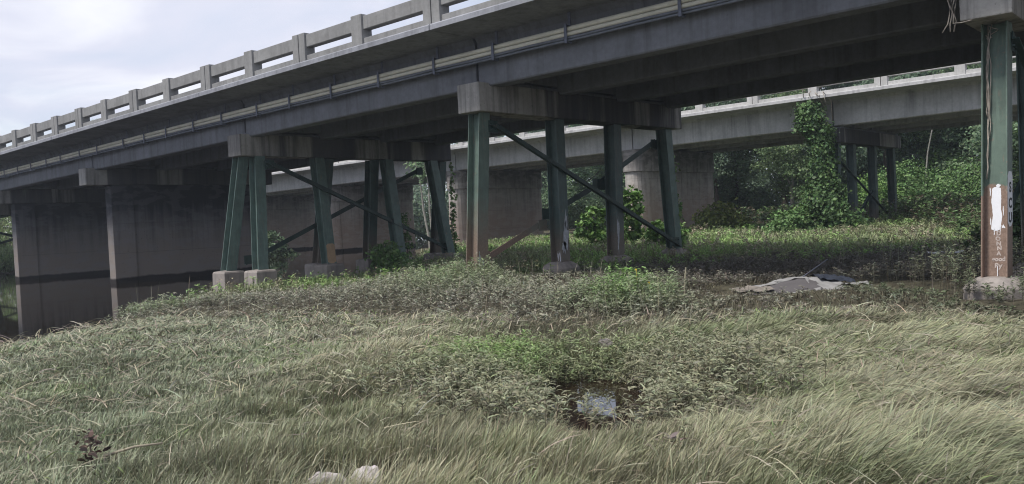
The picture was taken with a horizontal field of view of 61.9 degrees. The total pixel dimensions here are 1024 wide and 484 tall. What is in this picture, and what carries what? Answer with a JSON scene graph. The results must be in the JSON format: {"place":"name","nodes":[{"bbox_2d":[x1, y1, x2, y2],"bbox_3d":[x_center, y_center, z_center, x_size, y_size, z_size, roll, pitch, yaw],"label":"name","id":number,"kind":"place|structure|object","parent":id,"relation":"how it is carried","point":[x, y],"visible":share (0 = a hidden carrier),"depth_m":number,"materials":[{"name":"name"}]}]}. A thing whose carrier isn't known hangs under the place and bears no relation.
{"place":"outdoors","nodes":[
{"label":"outdoors","id":0,"kind":"place"},
{"bbox_2d":[0,237,427,345],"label":"river","id":1,"kind":"structure","parent":0,"point":[32,307],"depth_m":28.60,"materials":[{"name":"black liquid"}]},
{"bbox_2d":[0,189,109,280],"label":"wall pier","id":2,"kind":"structure","parent":1,"relation":"in","point":[57,233],"depth_m":43.19,"materials":[{"name":"concrete"}]},
{"bbox_2d":[78,168,271,283],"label":"wall pier","id":3,"kind":"structure","parent":1,"relation":"in","point":[164,224],"depth_m":36.48,"materials":[{"name":"concrete"}]},
{"bbox_2d":[266,196,314,249],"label":"wall pier","id":4,"kind":"structure","parent":1,"relation":"in","point":[288,216],"depth_m":75.87,"materials":[{"name":"grey concrete"}]},
{"bbox_2d":[330,185,415,251],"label":"wall pier","id":5,"kind":"structure","parent":1,"relation":"in","point":[347,226],"depth_m":64.95,"materials":[{"name":"grey concrete"}]},
{"bbox_2d":[0,0,878,219],"label":"sky","id":6,"kind":"structure","parent":0,"point":[58,57],"materials":[{"name":"white"}]},
{"bbox_2d":[0,213,1023,483],"bbox_3d":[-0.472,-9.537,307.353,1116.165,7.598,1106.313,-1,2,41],"label":"ground","id":7,"kind":"structure","parent":0,"point":[926,281],"depth_m":14.94,"materials":[{"name":"soil"}]},
{"bbox_2d":[0,204,12,244],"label":"pile bent","id":8,"kind":"object","parent":7,"relation":"on","point":[5,209],"visible":0.01,"depth_m":50.89,"materials":[{"name":"concrete"}]},
{"bbox_2d":[0,216,288,272],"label":"bank grass","id":9,"kind":"structure","parent":7,"relation":"on","point":[6,257],"depth_m":64.50,"materials":[{"name":"green plant"}]},
{"bbox_2d":[267,230,298,255],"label":"shrub","id":10,"kind":"object","parent":7,"relation":"on","point":[272,235],"visible":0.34,"depth_m":62.08,"materials":[{"name":"green plant"}]},
{"bbox_2d":[308,471,347,483],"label":"rock","id":11,"kind":"object","parent":7,"relation":"on","point":[317,474],"visible":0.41,"depth_m":5.16,"materials":[{"name":"grey stone"}]},
{"bbox_2d":[213,132,461,291],"bbox_3d":[-5.665,-0.971,30.065,1.862,5.356,9.852,-1,2,41],"label":"pile bent","id":12,"kind":"object","parent":7,"relation":"on","point":[316,151],"visible":0.74,"depth_m":28.76,"materials":[{"name":"metal"}]},
{"bbox_2d":[351,465,381,483],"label":"rock","id":13,"kind":"object","parent":7,"relation":"on","point":[369,470],"visible":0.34,"depth_m":5.17,"materials":[{"name":"grey stone"}]},
{"bbox_2d":[364,239,420,270],"bbox_3d":[-4.097,0.569,29.500,1.823,1.364,1.475,-2,2,15],"label":"shrub","id":14,"kind":"object","parent":7,"relation":"on","point":[393,255],"visible":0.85,"depth_m":29.25,"materials":[{"name":"green plant"}]},
{"bbox_2d":[401,212,413,256],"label":"shrub","id":15,"kind":"object","parent":7,"relation":"on","point":[409,236],"visible":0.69,"depth_m":31.45,"materials":[{"name":"green plant"}]},
{"bbox_2d":[402,162,429,247],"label":"slender tree","id":16,"kind":"object","parent":7,"relation":"on","point":[412,167],"visible":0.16,"depth_m":51.92,"materials":[{"name":"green plant"}]},
{"bbox_2d":[414,162,430,227],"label":"slender tree","id":17,"kind":"object","parent":7,"relation":"on","point":[424,172],"visible":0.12,"depth_m":49.90,"materials":[{"name":"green plant"}]},
{"bbox_2d":[448,162,459,251],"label":"climbing vine","id":18,"kind":"object","parent":7,"relation":"on","point":[453,220],"visible":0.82,"depth_m":33.87,"materials":[{"name":"green plant"}]},
{"bbox_2d":[446,170,543,242],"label":"wall pier","id":19,"kind":"structure","parent":7,"relation":"on","point":[515,206],"depth_m":57.79,"materials":[{"name":"grey concrete"}]},
{"bbox_2d":[266,56,1017,195],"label":"road bridge","id":20,"kind":"structure","parent":19,"relation":"on","point":[883,104],"depth_m":41.92,"materials":[{"name":"concrete"}]},
{"bbox_2d":[0,300,1023,483],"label":"foreground grass","id":21,"kind":"structure","parent":7,"relation":"on","point":[899,421],"depth_m":6.64,"materials":[{"name":"green plant"}]},
{"bbox_2d":[72,429,111,473],"bbox_3d":[-2.788,1.404,5.661,0.180,0.332,0.200,-1,2,41],"label":"dead plant","id":22,"kind":"object","parent":21,"relation":"on","point":[89,435],"visible":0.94,"depth_m":5.65,"materials":[{"name":"brown plant"}]},
{"bbox_2d":[103,442,162,456],"bbox_3d":[-2.539,1.390,5.721,0.377,0.062,0.046,-3,2,-16],"label":"stick","id":23,"kind":"object","parent":21,"relation":"on","point":[128,448],"visible":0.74,"depth_m":5.72,"materials":[{"name":"brown wood"}]},
{"bbox_2d":[598,338,614,348],"bbox_3d":[1.177,1.264,10.601,0.226,0.140,0.142,-3,2,0],"label":"rock","id":24,"kind":"object","parent":21,"relation":"on","point":[604,342],"visible":0.52,"depth_m":10.55,"materials":[{"name":"stone"}]},
{"bbox_2d":[516,129,547,206],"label":"broadleaf tree","id":25,"kind":"object","parent":7,"relation":"on","point":[544,174],"visible":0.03,"depth_m":81.95,"materials":[{"name":"green plant"}]},
{"bbox_2d":[288,323,829,437],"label":"puddle weeds","id":26,"kind":"object","parent":7,"relation":"on","point":[494,374],"visible":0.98,"depth_m":7.71,"materials":[{"name":"green plant"}]},
{"bbox_2d":[104,235,1023,324],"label":"bank weeds","id":27,"kind":"object","parent":7,"relation":"on","point":[447,280],"visible":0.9,"depth_m":15.84,"materials":[{"name":"green plant"}]},
{"bbox_2d":[457,80,688,285],"bbox_3d":[2.053,-1.300,23.396,0.857,5.416,9.887,-1,2,41],"label":"pile bent","id":28,"kind":"object","parent":7,"relation":"on","point":[481,103],"visible":0.81,"depth_m":22.41,"materials":[{"name":"metal"}]},
{"bbox_2d":[0,0,1015,217],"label":"road bridge","id":29,"kind":"structure","parent":28,"relation":"on","point":[742,49],"depth_m":21.41,"materials":[{"name":"concrete"}]},
{"bbox_2d":[0,0,694,173],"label":"utility pipe","id":30,"kind":"object","parent":29,"relation":"hanging from","point":[561,30],"visible":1,"depth_m":21.22,"materials":[{"name":"grey metal"}]},
{"bbox_2d":[0,0,716,175],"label":"utility pipe","id":31,"kind":"object","parent":29,"relation":"hanging from","point":[615,22],"visible":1,"depth_m":20.82,"materials":[{"name":"grey metal"}]},
{"bbox_2d":[0,0,729,176],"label":"utility pipe","id":32,"kind":"object","parent":29,"relation":"hanging from","point":[594,31],"visible":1,"depth_m":20.49,"materials":[{"name":"grey metal"}]},
{"bbox_2d":[0,0,742,177],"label":"utility pipe","id":33,"kind":"object","parent":29,"relation":"hanging from","point":[598,33],"visible":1,"depth_m":20.38,"materials":[{"name":"grey metal"}]},
{"bbox_2d":[673,155,686,248],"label":"climbing vine","id":34,"kind":"object","parent":28,"relation":"attached to","point":[680,217],"visible":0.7,"depth_m":26.85,"materials":[{"name":"green plant"}]},
{"bbox_2d":[541,124,625,229],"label":"broadleaf tree","id":35,"kind":"object","parent":7,"relation":"on","point":[579,206],"visible":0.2,"depth_m":72.56,"materials":[{"name":"green plant"}]},
{"bbox_2d":[573,205,606,244],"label":"shrub","id":36,"kind":"object","parent":7,"relation":"on","point":[597,231],"visible":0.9,"depth_m":34.96,"materials":[{"name":"green plant"}]},
{"bbox_2d":[568,167,624,217],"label":"broadleaf tree","id":37,"kind":"object","parent":7,"relation":"on","point":[591,183],"visible":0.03,"depth_m":78.41,"materials":[{"name":"green plant"}]},
{"bbox_2d":[171,206,1023,316],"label":"field grass","id":38,"kind":"structure","parent":7,"relation":"on","point":[748,239],"depth_m":27.24,"materials":[{"name":"green plant"}]},
{"bbox_2d":[536,370,687,434],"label":"puddle","id":39,"kind":"object","parent":7,"relation":"on","point":[614,389],"visible":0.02,"depth_m":8.53,"materials":[{"name":"black liquid"}]},
{"bbox_2d":[608,264,649,309],"bbox_3d":[1.923,0.751,13.933,0.906,0.878,0.576,-3,2,-12],"label":"flowering weed","id":40,"kind":"object","parent":7,"relation":"on","point":[625,275],"visible":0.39,"depth_m":13.79,"materials":[{"name":"green plant"}]},
{"bbox_2d":[623,185,645,242],"bbox_3d":[4.690,-0.940,33.004,1.172,2.584,1.189,-1,2,41],"label":"sapling","id":41,"kind":"object","parent":7,"relation":"on","point":[635,196],"visible":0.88,"depth_m":32.81,"materials":[{"name":"green plant"}]},
{"bbox_2d":[639,219,691,244],"bbox_3d":[5.905,-0.300,32.642,1.805,1.206,1.725,-1,2,41],"label":"shrub","id":42,"kind":"object","parent":7,"relation":"on","point":[652,235],"visible":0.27,"depth_m":32.40,"materials":[{"name":"green plant"}]},
{"bbox_2d":[644,427,691,449],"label":"dead leaf clump","id":43,"kind":"object","parent":7,"relation":"on","point":[674,434],"visible":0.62,"depth_m":5.50,"materials":[{"name":"brown plant"}]},
{"bbox_2d":[622,149,714,233],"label":"wall pier","id":44,"kind":"structure","parent":7,"relation":"on","point":[695,185],"depth_m":48.89,"materials":[{"name":"grey concrete"}]},
{"bbox_2d":[412,75,977,241],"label":"woods","id":45,"kind":"object","parent":7,"relation":"on","point":[418,223],"visible":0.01,"depth_m":85.51,"materials":[{"name":"green plant"}]},
{"bbox_2d":[689,197,754,229],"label":"shrub","id":46,"kind":"object","parent":7,"relation":"on","point":[729,215],"visible":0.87,"depth_m":46.07,"materials":[{"name":"green plant"}]},
{"bbox_2d":[681,97,766,207],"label":"broadleaf tree","id":47,"kind":"object","parent":7,"relation":"on","point":[720,160],"visible":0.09,"depth_m":65.35,"materials":[{"name":"green plant"}]},
{"bbox_2d":[711,101,789,215],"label":"broadleaf tree","id":48,"kind":"object","parent":7,"relation":"on","point":[739,175],"visible":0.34,"depth_m":68.88,"materials":[{"name":"green plant"}]},
{"bbox_2d":[750,89,810,208],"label":"broadleaf tree","id":49,"kind":"object","parent":7,"relation":"on","point":[786,161],"visible":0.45,"depth_m":61.07,"materials":[{"name":"green plant"}]},
{"bbox_2d":[737,88,832,209],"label":"broadleaf tree","id":50,"kind":"object","parent":7,"relation":"on","point":[760,181],"visible":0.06,"depth_m":76.89,"materials":[{"name":"green plant"}]},
{"bbox_2d":[760,203,814,234],"bbox_3d":[12.575,-0.973,38.679,2.029,1.527,2.768,2,5,71],"label":"shrub","id":51,"kind":"object","parent":7,"relation":"on","point":[789,218],"visible":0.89,"depth_m":38.29,"materials":[{"name":"green plant"}]},
{"bbox_2d":[732,274,871,294],"bbox_3d":[5.294,0.761,15.719,2.400,0.272,1.130,-3,2,0],"label":"collapsed tarp","id":52,"kind":"object","parent":7,"relation":"on","point":[817,282],"visible":0.74,"depth_m":15.68,"materials":[{"name":"grey fabric"}]},
{"bbox_2d":[802,259,827,276],"bbox_3d":[5.982,0.509,16.828,0.024,0.244,1.724,-2,2,36],"label":"canopy pole","id":53,"kind":"object","parent":52,"relation":"on","point":[814,268],"visible":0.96,"depth_m":16.77,"materials":[{"name":"grey metal"}]},
{"bbox_2d":[760,82,871,189],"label":"broadleaf tree","id":54,"kind":"object","parent":7,"relation":"on","point":[844,175],"visible":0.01,"depth_m":63.98,"materials":[{"name":"green plant"}]},
{"bbox_2d":[784,90,870,232],"bbox_3d":[13.822,-3.563,38.435,4.316,6.974,2.778,-1,2,41],"label":"climbing vine","id":55,"kind":"object","parent":7,"relation":"on","point":[822,197],"visible":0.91,"depth_m":37.98,"materials":[{"name":"green plant"}]},
{"bbox_2d":[832,127,900,224],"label":"pile bent","id":56,"kind":"object","parent":7,"relation":"on","point":[851,139],"visible":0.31,"depth_m":42.33,"materials":[{"name":"metal"}]},
{"bbox_2d":[719,187,1021,267],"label":"undergrowth","id":57,"kind":"object","parent":7,"relation":"on","point":[948,206],"visible":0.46,"depth_m":40.51,"materials":[{"name":"green plant"}]},
{"bbox_2d":[799,70,948,190],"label":"broadleaf tree","id":58,"kind":"object","parent":7,"relation":"on","point":[863,153],"visible":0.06,"depth_m":59.87,"materials":[{"name":"green plant"}]},
{"bbox_2d":[842,171,912,209],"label":"shrub","id":59,"kind":"object","parent":7,"relation":"on","point":[862,192],"visible":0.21,"depth_m":52.91,"materials":[{"name":"green plant"}]},
{"bbox_2d":[834,73,941,195],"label":"broadleaf tree","id":60,"kind":"object","parent":7,"relation":"on","point":[878,153],"visible":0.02,"depth_m":62.90,"materials":[{"name":"green plant"}]},
{"bbox_2d":[857,155,956,209],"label":"shrub","id":61,"kind":"object","parent":7,"relation":"on","point":[913,186],"visible":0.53,"depth_m":53.23,"materials":[{"name":"green plant"}]},
{"bbox_2d":[898,69,970,193],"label":"broadleaf tree","id":62,"kind":"object","parent":7,"relation":"on","point":[916,135],"visible":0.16,"depth_m":60.03,"materials":[{"name":"green plant"}]},
{"bbox_2d":[896,150,972,201],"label":"shrub","id":63,"kind":"object","parent":7,"relation":"on","point":[923,160],"visible":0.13,"depth_m":58.55,"materials":[{"name":"green plant"}]},
{"bbox_2d":[925,67,952,186],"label":"slender tree","id":64,"kind":"object","parent":7,"relation":"on","point":[944,69],"visible":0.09,"depth_m":55.88,"materials":[{"name":"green plant"}]},
{"bbox_2d":[908,58,1018,167],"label":"broadleaf tree","id":65,"kind":"object","parent":7,"relation":"on","point":[937,136],"visible":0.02,"depth_m":59.93,"materials":[{"name":"green plant"}]},
{"bbox_2d":[916,153,1018,203],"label":"shrub","id":66,"kind":"object","parent":7,"relation":"on","point":[973,178],"visible":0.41,"depth_m":53.49,"materials":[{"name":"green plant"}]},
{"bbox_2d":[918,59,1018,193],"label":"broadleaf tree","id":67,"kind":"object","parent":7,"relation":"on","point":[972,146],"visible":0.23,"depth_m":57.34,"materials":[{"name":"green plant"}]},
{"bbox_2d":[959,0,1023,299],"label":"pile bent","id":68,"kind":"object","parent":7,"relation":"on","point":[999,195],"visible":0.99,"depth_m":13.17,"materials":[{"name":"metal"}]},
{"bbox_2d":[942,0,971,32],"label":"dry vine","id":69,"kind":"object","parent":68,"relation":"hanging from","point":[952,13],"visible":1,"depth_m":13.07,"materials":[{"name":"plant"}]},
{"bbox_2d":[985,24,997,178],"bbox_3d":[7.424,-2.382,13.316,0.404,2.803,0.158,-4,2,-26],"label":"dry vine","id":70,"kind":"object","parent":68,"relation":"hanging from","point":[987,87],"visible":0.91,"depth_m":13.30,"materials":[{"name":"plant"}]},
{"bbox_2d":[964,194,1021,248],"bbox_3d":[13.146,-0.451,21.459,3.106,1.683,2.085,-3,2,-8],"label":"shrub","id":71,"kind":"object","parent":7,"relation":"on","point":[1016,220],"visible":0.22,"depth_m":21.30,"materials":[{"name":"green plant"}]},
{"bbox_2d":[968,60,1018,189],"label":"broadleaf tree","id":72,"kind":"object","parent":7,"relation":"on","point":[1016,163],"visible":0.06,"depth_m":53.31,"materials":[{"name":"green plant"}]},
{"bbox_2d":[974,157,1018,190],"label":"shrub","id":73,"kind":"object","parent":7,"relation":"on","point":[1012,166],"visible":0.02,"depth_m":54.53,"materials":[{"name":"green plant"}]},
{"bbox_2d":[129,234,1023,330],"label":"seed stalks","id":74,"kind":"object","parent":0,"point":[540,298],"visible":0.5,"depth_m":16.09,"materials":[{"name":"brown plant"}]}
]}

